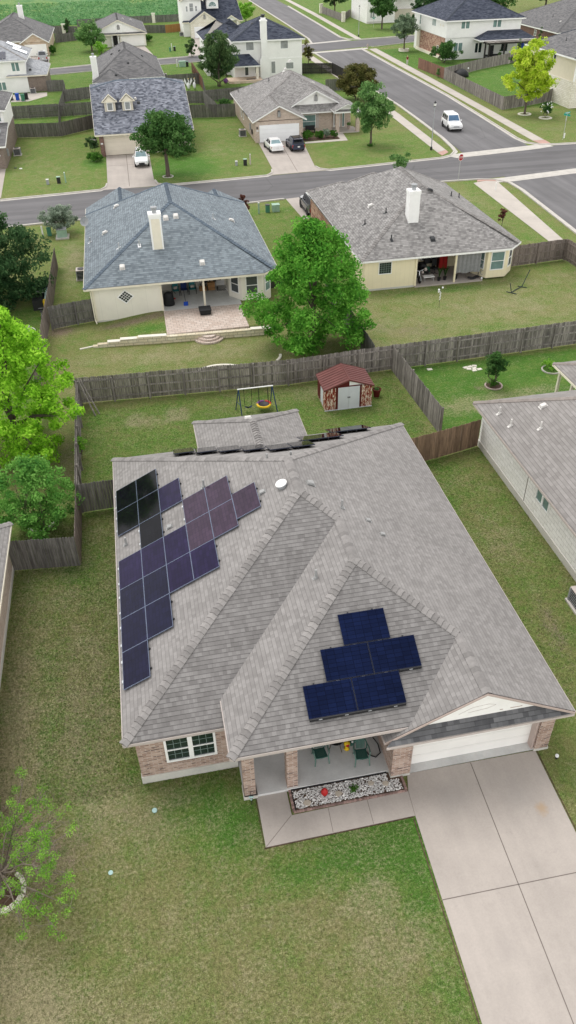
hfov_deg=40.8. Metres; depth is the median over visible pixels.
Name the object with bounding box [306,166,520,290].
yellow house
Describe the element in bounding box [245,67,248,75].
door
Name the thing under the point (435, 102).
street lamp
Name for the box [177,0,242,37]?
limestone house
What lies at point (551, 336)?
wooden fence
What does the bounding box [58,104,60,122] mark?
wooden fence
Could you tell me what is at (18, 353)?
lime tree
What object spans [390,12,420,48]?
olive tree
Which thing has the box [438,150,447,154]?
tactile ramp
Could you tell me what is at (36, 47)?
garage door
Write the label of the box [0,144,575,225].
street
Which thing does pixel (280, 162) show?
driveway
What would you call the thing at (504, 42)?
pergola
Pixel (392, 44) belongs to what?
kerb
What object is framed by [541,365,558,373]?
edging ring
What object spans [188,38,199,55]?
driveway
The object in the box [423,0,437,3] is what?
tree
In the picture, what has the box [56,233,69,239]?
concrete pad
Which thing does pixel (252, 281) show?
window
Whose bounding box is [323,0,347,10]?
tree
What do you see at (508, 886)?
driveway joint
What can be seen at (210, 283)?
crate
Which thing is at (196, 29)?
garage door
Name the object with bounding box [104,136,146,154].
garage door
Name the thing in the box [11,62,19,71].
window
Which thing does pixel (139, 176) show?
driveway
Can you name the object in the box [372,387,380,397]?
flower pot
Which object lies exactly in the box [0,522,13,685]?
neighboring house
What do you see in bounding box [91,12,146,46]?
white gable house
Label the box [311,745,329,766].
plastic chair
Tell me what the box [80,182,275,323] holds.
blue roof house
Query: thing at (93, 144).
shrub
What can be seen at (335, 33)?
kerb
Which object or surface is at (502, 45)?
window
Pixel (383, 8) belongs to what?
corner tree
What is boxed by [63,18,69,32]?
cone tree
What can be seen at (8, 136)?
brick house
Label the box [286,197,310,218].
driveway
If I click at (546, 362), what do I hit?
ground shrub
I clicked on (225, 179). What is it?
kerb
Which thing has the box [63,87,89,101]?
wooden fence
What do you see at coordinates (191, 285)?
patio chair
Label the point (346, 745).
yellow toy
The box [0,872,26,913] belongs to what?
edging ring
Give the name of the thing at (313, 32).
side street
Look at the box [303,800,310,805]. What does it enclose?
flagstone
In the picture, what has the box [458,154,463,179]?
stop sign
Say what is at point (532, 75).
yellow tree
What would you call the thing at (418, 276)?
motorcycle
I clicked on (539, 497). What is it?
window
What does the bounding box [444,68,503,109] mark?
wooden fence
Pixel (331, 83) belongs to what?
wooden fence
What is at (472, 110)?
kerb
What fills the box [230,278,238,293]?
window
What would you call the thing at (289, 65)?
window
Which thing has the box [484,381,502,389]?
edging ring
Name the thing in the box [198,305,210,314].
fire table
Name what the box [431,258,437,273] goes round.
office chair
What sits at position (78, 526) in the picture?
wooden fence
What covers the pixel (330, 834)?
lawn edge
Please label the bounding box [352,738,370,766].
plastic chair
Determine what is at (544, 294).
lawn
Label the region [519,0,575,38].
brick far house
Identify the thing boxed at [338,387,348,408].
door
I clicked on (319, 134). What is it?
clipped bush
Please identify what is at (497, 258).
window
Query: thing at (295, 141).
rear window
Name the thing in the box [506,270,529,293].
hammock stand
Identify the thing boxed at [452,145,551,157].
gutter
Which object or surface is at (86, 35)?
tree
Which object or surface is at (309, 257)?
maple tree
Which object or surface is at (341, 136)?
walkway
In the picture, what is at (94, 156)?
shrub
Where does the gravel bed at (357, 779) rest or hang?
on the lawn at (544, 294)
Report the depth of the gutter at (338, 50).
176.17 m
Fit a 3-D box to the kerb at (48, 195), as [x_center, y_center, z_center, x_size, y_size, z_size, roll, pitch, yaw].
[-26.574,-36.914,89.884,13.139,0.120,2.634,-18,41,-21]
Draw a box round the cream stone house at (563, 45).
[525,29,575,107]
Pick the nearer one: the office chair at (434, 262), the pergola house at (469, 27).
the office chair at (434, 262)
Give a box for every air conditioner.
[13,147,21,155]
[30,87,36,93]
[76,267,83,280]
[239,128,246,136]
[564,586,575,614]
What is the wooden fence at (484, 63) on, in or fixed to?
on the lawn at (544, 294)
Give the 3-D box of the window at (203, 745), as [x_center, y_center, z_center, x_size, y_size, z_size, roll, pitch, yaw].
[-3.537,8.493,28.108,1.860,1.400,0.090,-8,38,-8]
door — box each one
[24,44,47,55]
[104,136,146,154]
[113,35,117,44]
[121,35,144,45]
[194,27,202,37]
[215,279,222,284]
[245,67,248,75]
[259,123,298,142]
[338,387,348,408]
[348,386,359,407]
[411,724,531,763]
[489,45,493,56]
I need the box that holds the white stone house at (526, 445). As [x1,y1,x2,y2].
[472,361,575,581]
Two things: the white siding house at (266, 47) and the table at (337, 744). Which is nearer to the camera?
the table at (337, 744)
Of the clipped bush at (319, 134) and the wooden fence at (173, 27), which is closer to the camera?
the clipped bush at (319, 134)
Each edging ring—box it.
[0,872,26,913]
[399,48,408,51]
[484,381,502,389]
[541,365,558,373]
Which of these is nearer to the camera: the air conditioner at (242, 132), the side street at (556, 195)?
the side street at (556, 195)
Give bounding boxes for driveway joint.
[442,872,575,899]
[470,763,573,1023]
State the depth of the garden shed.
49.77 m
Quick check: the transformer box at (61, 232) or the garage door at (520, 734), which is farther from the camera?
the transformer box at (61, 232)
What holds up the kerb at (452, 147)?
on the lawn at (544, 294)
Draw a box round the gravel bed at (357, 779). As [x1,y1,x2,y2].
[291,773,403,810]
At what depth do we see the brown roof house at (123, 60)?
138.62 m
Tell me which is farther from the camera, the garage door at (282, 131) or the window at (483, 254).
the garage door at (282, 131)
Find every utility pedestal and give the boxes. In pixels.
[46,227,51,235]
[56,176,60,183]
[243,158,246,165]
[265,204,269,212]
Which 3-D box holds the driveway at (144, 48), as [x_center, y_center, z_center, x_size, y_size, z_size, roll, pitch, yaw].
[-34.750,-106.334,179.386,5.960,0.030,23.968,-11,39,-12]
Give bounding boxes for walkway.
[257,791,414,847]
[305,133,346,143]
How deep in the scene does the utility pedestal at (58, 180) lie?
93.31 m
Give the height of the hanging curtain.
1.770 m
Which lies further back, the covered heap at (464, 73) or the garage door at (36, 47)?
the garage door at (36, 47)
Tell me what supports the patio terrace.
on the lawn at (544, 294)
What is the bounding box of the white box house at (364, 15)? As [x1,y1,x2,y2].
[351,0,414,23]
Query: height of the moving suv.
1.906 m
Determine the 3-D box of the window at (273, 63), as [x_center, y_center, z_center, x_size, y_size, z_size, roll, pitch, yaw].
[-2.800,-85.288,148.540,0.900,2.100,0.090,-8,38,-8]
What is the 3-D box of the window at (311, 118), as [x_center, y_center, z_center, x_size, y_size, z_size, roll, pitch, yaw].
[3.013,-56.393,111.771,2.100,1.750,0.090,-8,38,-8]
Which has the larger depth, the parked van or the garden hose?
the parked van
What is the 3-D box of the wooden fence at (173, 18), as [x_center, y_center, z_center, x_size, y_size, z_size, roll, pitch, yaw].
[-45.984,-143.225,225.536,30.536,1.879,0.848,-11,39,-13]
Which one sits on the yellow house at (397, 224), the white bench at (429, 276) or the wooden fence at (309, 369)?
the white bench at (429, 276)
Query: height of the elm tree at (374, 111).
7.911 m
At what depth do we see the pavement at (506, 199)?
82.64 m
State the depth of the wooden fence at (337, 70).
148.24 m
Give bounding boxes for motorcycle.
[416,270,421,283]
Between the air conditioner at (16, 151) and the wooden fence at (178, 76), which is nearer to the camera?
the air conditioner at (16, 151)
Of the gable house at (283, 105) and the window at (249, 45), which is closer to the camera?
the gable house at (283, 105)
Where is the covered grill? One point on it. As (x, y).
(169, 301)
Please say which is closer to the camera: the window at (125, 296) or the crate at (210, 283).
the window at (125, 296)
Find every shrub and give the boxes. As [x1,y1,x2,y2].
[84,136,98,151]
[86,151,103,160]
[93,41,107,53]
[158,143,196,157]
[216,98,233,106]
[239,194,249,209]
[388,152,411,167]
[486,378,498,386]
[498,208,507,225]
[541,358,554,369]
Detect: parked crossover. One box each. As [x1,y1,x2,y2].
[132,147,149,166]
[286,135,304,150]
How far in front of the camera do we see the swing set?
49.61 m
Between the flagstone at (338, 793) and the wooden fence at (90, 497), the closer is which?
the flagstone at (338, 793)
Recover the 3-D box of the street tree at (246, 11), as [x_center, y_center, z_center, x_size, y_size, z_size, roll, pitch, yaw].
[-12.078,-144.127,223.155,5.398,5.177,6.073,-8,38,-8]
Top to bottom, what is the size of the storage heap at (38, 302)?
1.258 m
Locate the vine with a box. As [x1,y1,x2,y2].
[72,436,86,459]
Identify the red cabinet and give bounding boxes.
[437,256,447,269]
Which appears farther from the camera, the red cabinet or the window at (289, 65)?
the window at (289, 65)
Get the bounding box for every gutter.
[311,40,348,43]
[311,48,367,52]
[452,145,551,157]
[494,168,575,181]
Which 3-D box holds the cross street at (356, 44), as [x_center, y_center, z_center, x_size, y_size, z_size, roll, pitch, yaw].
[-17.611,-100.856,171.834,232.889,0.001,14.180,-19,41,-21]
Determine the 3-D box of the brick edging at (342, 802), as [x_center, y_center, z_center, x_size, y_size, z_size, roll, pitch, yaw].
[2.203,10.238,28.441,4.294,0.100,0.927,-8,38,-8]
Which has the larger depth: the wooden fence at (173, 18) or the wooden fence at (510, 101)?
the wooden fence at (173, 18)
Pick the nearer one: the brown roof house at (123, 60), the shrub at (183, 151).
the shrub at (183, 151)
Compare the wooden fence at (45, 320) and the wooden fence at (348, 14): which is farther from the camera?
the wooden fence at (348, 14)
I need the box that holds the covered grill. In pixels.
[164,291,174,306]
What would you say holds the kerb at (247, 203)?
on the street at (28, 211)
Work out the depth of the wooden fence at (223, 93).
131.41 m
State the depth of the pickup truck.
171.07 m
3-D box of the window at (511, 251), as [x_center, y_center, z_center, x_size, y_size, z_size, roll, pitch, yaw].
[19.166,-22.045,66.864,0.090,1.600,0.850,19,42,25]
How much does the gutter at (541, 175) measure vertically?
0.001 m
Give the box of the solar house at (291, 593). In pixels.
[111,409,575,800]
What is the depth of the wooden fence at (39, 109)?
123.38 m
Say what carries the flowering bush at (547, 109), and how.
on the lawn at (544, 294)
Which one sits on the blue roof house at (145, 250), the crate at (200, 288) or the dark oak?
the crate at (200, 288)
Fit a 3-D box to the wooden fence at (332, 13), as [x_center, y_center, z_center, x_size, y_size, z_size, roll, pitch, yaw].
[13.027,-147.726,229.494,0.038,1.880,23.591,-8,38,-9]
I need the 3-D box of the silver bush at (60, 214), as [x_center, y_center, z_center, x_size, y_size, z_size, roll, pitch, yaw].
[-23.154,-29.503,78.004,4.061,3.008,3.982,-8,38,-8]
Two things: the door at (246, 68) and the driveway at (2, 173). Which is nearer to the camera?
the driveway at (2, 173)
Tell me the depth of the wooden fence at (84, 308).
60.56 m
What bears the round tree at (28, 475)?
on the lawn at (544, 294)
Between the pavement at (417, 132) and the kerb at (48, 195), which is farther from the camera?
the pavement at (417, 132)
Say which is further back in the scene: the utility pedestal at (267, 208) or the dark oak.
the utility pedestal at (267, 208)
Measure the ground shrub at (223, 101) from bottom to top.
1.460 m
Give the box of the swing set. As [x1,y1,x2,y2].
[235,385,277,415]
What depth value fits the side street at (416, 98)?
125.60 m
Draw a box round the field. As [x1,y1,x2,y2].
[0,0,177,24]
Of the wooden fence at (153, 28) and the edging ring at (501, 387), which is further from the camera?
the wooden fence at (153, 28)
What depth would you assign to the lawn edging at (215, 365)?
55.20 m
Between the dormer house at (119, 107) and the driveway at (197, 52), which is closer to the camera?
the dormer house at (119, 107)
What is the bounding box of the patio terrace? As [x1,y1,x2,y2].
[80,304,270,349]
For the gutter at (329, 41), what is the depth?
188.27 m
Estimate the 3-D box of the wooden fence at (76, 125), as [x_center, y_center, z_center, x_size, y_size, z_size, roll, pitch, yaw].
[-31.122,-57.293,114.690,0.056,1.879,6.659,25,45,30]
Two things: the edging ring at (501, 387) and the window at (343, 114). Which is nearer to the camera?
the edging ring at (501, 387)
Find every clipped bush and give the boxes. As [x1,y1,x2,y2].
[301,130,313,138]
[314,130,323,137]
[323,128,330,137]
[330,130,337,136]
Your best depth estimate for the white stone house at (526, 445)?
40.80 m
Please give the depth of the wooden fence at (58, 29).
209.50 m
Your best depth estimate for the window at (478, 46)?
162.34 m
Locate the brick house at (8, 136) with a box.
[0,90,17,168]
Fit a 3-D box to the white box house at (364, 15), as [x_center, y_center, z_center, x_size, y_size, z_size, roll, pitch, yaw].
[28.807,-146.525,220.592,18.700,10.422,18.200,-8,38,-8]
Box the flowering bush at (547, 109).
[539,101,552,117]
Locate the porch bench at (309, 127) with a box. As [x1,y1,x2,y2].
[305,125,314,132]
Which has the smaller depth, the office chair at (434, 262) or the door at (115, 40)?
the office chair at (434, 262)
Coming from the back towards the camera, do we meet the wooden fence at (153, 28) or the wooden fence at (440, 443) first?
the wooden fence at (153, 28)
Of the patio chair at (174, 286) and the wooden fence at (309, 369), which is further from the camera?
the patio chair at (174, 286)
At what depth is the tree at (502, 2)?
220.10 m
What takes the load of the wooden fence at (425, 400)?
on the lawn at (544, 294)
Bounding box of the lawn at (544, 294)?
[0,0,575,1023]
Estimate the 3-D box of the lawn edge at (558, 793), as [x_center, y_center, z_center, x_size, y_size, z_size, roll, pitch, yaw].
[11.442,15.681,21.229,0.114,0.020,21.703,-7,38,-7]
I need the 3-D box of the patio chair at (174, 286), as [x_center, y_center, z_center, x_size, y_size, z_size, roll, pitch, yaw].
[-9.334,-18.497,64.213,0.644,1.002,0.671,-8,38,-8]
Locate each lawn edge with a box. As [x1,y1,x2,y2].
[256,799,413,848]
[413,818,479,1023]
[537,751,575,829]
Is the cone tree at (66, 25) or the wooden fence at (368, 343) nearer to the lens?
the wooden fence at (368, 343)
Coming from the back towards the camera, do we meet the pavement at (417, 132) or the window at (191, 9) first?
the window at (191, 9)
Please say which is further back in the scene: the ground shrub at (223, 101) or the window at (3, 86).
the window at (3, 86)
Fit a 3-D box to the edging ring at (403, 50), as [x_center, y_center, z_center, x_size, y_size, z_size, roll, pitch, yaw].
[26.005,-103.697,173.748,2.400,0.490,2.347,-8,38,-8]
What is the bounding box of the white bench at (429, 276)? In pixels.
[422,274,434,279]
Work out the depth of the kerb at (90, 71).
159.20 m
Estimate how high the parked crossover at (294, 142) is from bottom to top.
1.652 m
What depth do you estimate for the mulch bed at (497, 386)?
52.11 m
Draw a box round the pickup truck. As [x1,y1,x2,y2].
[38,50,47,60]
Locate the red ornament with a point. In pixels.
(324, 792)
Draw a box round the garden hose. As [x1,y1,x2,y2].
[367,737,380,756]
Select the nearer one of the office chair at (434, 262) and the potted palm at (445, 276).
the potted palm at (445, 276)
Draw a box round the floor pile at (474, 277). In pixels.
[467,275,482,278]
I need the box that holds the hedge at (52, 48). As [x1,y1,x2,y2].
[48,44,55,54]
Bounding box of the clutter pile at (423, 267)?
[417,263,428,273]
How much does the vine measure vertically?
1.704 m
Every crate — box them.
[199,285,206,290]
[207,281,214,286]
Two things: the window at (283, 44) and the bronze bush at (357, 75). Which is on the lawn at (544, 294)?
the bronze bush at (357, 75)
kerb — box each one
[0,183,107,200]
[6,198,284,227]
[50,0,311,68]
[51,61,199,74]
[154,169,272,184]
[288,6,414,39]
[313,53,457,170]
[360,48,575,144]
[372,42,411,46]
[442,178,575,233]
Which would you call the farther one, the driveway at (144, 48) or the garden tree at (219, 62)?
the driveway at (144, 48)
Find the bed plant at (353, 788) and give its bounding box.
[348,783,358,792]
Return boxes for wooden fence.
[9,537,80,569]
[11,103,57,119]
[15,123,60,137]
[34,249,57,384]
[46,80,63,91]
[47,299,94,330]
[53,26,77,33]
[54,31,80,42]
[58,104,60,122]
[59,81,65,110]
[59,102,91,116]
[59,115,93,135]
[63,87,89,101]
[74,344,392,402]
[74,381,83,512]
[74,486,81,562]
[76,14,178,26]
[76,480,113,511]
[144,25,165,32]
[165,23,179,32]
[165,73,198,84]
[186,91,203,103]
[189,103,235,117]
[191,62,202,89]
[203,91,216,113]
[205,86,243,101]
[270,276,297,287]
[302,63,332,73]
[322,6,341,20]
[325,79,355,90]
[325,283,374,362]
[332,63,346,77]
[345,9,350,19]
[391,321,575,369]
[392,346,443,430]
[411,420,480,460]
[418,58,443,78]
[444,53,515,71]
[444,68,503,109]
[502,89,552,109]
[511,239,567,265]
[563,239,575,265]
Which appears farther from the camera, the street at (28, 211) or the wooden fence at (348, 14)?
the wooden fence at (348, 14)
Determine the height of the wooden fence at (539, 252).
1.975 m
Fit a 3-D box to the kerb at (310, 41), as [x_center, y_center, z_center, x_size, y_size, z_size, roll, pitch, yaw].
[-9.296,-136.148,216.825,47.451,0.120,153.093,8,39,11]
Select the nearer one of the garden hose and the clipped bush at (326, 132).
the garden hose
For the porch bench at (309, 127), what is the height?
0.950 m
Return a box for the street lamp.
[430,101,436,149]
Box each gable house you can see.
[0,3,54,55]
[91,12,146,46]
[230,59,359,142]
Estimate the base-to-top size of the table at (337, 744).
0.506 m
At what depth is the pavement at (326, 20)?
223.80 m
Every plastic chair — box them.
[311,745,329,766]
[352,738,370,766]
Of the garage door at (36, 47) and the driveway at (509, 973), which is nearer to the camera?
the driveway at (509, 973)
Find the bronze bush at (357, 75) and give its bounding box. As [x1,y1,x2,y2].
[336,63,379,99]
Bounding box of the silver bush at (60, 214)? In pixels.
[36,204,78,229]
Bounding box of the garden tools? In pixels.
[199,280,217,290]
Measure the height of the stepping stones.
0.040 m
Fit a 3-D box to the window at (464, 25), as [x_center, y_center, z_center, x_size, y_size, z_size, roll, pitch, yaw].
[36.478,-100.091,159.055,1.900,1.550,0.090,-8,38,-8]
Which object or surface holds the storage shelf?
on the yellow house at (397, 224)
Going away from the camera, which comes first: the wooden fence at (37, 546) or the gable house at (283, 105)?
the wooden fence at (37, 546)
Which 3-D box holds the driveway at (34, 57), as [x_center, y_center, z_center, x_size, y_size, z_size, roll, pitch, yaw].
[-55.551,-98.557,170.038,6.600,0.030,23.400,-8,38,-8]
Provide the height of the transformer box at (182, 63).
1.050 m
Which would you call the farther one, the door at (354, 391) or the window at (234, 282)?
the window at (234, 282)
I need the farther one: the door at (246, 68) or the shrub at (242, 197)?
the door at (246, 68)
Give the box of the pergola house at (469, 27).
[412,0,535,59]
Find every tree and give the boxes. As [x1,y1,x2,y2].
[0,305,85,469]
[0,453,84,539]
[0,765,79,942]
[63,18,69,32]
[73,19,105,51]
[129,108,195,176]
[184,38,196,55]
[196,29,239,86]
[238,1,255,21]
[239,215,376,357]
[302,39,313,62]
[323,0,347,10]
[350,80,395,143]
[368,0,397,28]
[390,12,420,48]
[410,0,426,19]
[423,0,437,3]
[484,351,510,385]
[491,0,517,7]
[501,36,560,114]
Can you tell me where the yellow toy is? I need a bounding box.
[344,741,349,750]
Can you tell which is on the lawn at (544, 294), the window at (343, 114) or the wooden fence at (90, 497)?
the wooden fence at (90, 497)
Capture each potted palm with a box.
[437,267,442,280]
[443,266,448,279]
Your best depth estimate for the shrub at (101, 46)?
177.87 m
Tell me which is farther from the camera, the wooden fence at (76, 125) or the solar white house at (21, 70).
the solar white house at (21, 70)
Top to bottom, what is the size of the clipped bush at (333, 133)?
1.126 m
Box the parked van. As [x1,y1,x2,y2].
[299,192,310,215]
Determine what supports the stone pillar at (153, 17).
on the lawn at (544, 294)
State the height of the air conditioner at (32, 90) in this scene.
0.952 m
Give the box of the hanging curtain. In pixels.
[456,253,481,272]
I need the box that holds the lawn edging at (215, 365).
[200,364,235,369]
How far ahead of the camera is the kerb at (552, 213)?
84.78 m
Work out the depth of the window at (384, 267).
64.57 m
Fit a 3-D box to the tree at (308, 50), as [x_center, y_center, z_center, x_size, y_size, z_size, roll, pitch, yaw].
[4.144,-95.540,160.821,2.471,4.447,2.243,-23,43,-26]
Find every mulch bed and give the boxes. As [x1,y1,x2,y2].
[0,875,20,907]
[303,135,339,140]
[486,383,500,388]
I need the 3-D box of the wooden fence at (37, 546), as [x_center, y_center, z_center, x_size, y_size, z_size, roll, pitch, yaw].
[-11.967,2.030,37.892,3.257,1.878,0.038,-4,38,-3]
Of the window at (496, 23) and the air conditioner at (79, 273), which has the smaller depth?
the air conditioner at (79, 273)
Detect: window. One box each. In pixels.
[0,82,6,90]
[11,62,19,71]
[117,290,133,303]
[163,732,217,762]
[189,3,193,11]
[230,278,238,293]
[245,42,253,50]
[245,276,257,294]
[264,274,270,291]
[271,61,275,73]
[280,40,287,48]
[286,62,293,68]
[293,139,302,143]
[302,114,315,127]
[342,113,344,126]
[378,261,391,274]
[453,42,462,51]
[461,21,469,28]
[474,42,481,52]
[480,253,485,269]
[489,251,505,270]
[492,20,501,27]
[500,44,507,51]
[507,250,512,266]
[535,489,549,513]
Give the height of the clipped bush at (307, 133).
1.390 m
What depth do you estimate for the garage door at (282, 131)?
107.52 m
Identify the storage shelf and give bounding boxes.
[417,257,435,272]
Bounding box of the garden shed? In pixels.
[316,363,374,411]
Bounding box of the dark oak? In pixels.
[0,211,56,311]
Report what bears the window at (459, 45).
in the pergola house at (469, 27)
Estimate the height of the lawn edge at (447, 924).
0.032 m
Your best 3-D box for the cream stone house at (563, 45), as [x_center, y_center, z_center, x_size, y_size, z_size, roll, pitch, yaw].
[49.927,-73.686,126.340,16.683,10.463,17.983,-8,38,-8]
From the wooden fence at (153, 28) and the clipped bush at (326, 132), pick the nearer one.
the clipped bush at (326, 132)
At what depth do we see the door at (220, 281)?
65.76 m
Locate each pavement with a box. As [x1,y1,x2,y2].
[286,0,360,38]
[310,57,444,152]
[370,48,543,140]
[474,181,561,240]
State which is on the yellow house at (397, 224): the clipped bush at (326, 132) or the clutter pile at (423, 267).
the clutter pile at (423, 267)
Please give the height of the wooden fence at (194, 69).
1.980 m
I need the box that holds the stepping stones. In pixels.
[463,365,481,371]
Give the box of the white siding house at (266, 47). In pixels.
[196,14,304,83]
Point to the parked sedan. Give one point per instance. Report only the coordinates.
(273, 144)
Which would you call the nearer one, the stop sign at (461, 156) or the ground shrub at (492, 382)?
the ground shrub at (492, 382)
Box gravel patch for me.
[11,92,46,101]
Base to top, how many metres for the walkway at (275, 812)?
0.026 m
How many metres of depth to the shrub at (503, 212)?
77.09 m
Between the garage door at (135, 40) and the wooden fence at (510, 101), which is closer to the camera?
the wooden fence at (510, 101)
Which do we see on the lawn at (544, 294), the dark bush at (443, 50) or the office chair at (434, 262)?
the dark bush at (443, 50)
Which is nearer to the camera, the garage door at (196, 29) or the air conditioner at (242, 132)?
the air conditioner at (242, 132)
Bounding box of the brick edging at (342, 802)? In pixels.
[288,771,407,813]
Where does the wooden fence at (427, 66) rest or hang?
on the lawn at (544, 294)
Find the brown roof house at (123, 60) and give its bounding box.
[90,41,164,83]
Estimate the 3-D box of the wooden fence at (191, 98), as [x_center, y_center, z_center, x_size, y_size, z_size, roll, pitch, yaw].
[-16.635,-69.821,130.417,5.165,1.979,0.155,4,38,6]
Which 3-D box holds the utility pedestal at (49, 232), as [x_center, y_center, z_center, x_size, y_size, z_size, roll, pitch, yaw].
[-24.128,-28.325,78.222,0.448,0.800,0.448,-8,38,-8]
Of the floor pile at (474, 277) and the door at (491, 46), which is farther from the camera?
the door at (491, 46)
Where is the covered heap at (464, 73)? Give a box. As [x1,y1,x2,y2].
[455,67,468,77]
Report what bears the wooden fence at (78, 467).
on the lawn at (544, 294)
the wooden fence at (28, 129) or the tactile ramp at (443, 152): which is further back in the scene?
the wooden fence at (28, 129)
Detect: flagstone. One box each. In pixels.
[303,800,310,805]
[335,791,342,796]
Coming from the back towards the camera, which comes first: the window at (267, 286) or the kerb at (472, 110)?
the kerb at (472, 110)
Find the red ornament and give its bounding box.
[321,788,327,796]
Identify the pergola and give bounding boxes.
[483,39,530,57]
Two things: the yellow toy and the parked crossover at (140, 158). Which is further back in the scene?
the parked crossover at (140, 158)
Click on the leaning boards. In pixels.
(86, 396)
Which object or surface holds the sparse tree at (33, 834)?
on the lawn at (544, 294)
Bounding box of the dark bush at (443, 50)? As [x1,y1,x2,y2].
[429,40,463,62]
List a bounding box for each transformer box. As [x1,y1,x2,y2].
[55,227,66,237]
[179,60,185,66]
[271,203,279,211]
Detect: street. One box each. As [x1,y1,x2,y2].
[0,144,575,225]
[49,36,413,74]
[250,0,344,44]
[316,50,527,152]
[503,167,575,228]
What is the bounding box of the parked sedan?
[263,137,283,151]
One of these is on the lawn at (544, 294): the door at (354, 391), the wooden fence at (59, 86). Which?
the wooden fence at (59, 86)
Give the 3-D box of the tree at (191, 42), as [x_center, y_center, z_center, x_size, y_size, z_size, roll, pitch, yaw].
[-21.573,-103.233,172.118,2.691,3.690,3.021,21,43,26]
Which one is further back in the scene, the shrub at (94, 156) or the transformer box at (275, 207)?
the shrub at (94, 156)
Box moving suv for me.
[441,110,462,130]
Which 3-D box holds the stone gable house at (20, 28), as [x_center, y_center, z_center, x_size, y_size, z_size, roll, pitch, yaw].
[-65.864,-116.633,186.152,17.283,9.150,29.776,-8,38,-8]
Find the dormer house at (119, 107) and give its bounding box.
[89,77,193,156]
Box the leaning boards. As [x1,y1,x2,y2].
[77,378,99,415]
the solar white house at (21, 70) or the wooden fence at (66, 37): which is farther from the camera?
the wooden fence at (66, 37)
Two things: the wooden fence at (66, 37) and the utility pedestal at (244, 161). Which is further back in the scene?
the wooden fence at (66, 37)
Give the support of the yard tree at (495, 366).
on the lawn at (544, 294)
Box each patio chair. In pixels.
[171,283,179,294]
[180,282,187,292]
[188,282,196,294]
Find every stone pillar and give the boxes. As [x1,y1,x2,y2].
[151,13,155,22]
[341,12,344,21]
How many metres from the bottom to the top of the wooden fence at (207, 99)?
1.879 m
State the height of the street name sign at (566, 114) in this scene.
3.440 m
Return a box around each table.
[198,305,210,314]
[329,742,342,752]
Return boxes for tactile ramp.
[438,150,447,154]
[534,140,549,142]
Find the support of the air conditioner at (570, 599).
on the lawn at (544, 294)
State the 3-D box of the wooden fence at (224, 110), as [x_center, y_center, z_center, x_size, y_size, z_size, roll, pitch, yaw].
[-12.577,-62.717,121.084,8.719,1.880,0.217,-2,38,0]
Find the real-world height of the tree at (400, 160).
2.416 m
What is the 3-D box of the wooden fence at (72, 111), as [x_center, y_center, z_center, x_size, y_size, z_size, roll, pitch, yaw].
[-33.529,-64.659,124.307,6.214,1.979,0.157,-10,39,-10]
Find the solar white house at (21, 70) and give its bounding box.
[0,40,50,92]
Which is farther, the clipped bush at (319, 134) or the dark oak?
the clipped bush at (319, 134)
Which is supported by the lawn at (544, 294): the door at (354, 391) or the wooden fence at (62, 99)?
the wooden fence at (62, 99)
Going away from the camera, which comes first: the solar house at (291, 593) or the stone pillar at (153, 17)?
the solar house at (291, 593)
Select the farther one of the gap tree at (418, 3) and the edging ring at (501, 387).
the gap tree at (418, 3)
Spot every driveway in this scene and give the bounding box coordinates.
[0,169,5,197]
[30,56,49,62]
[102,153,158,189]
[135,46,152,54]
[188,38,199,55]
[259,141,325,174]
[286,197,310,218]
[407,751,575,1023]
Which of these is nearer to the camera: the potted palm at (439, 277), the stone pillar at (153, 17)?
the potted palm at (439, 277)
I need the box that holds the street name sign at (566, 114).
[562,111,570,139]
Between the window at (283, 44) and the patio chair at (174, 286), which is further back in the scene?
the window at (283, 44)
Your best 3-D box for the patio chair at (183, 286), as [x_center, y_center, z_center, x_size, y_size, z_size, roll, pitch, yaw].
[-8.658,-18.620,64.352,0.644,1.002,0.671,-8,38,-8]
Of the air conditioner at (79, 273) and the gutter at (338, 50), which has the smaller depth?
the air conditioner at (79, 273)
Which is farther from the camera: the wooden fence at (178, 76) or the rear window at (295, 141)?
the wooden fence at (178, 76)
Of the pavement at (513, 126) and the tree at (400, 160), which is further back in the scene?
the pavement at (513, 126)
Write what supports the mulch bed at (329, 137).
on the lawn at (544, 294)
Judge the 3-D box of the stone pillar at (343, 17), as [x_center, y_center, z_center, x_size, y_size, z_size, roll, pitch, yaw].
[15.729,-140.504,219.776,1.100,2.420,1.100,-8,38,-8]
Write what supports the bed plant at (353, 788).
on the gravel bed at (357, 779)
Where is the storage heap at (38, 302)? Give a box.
[32,282,47,310]
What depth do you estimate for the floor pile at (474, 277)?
66.79 m

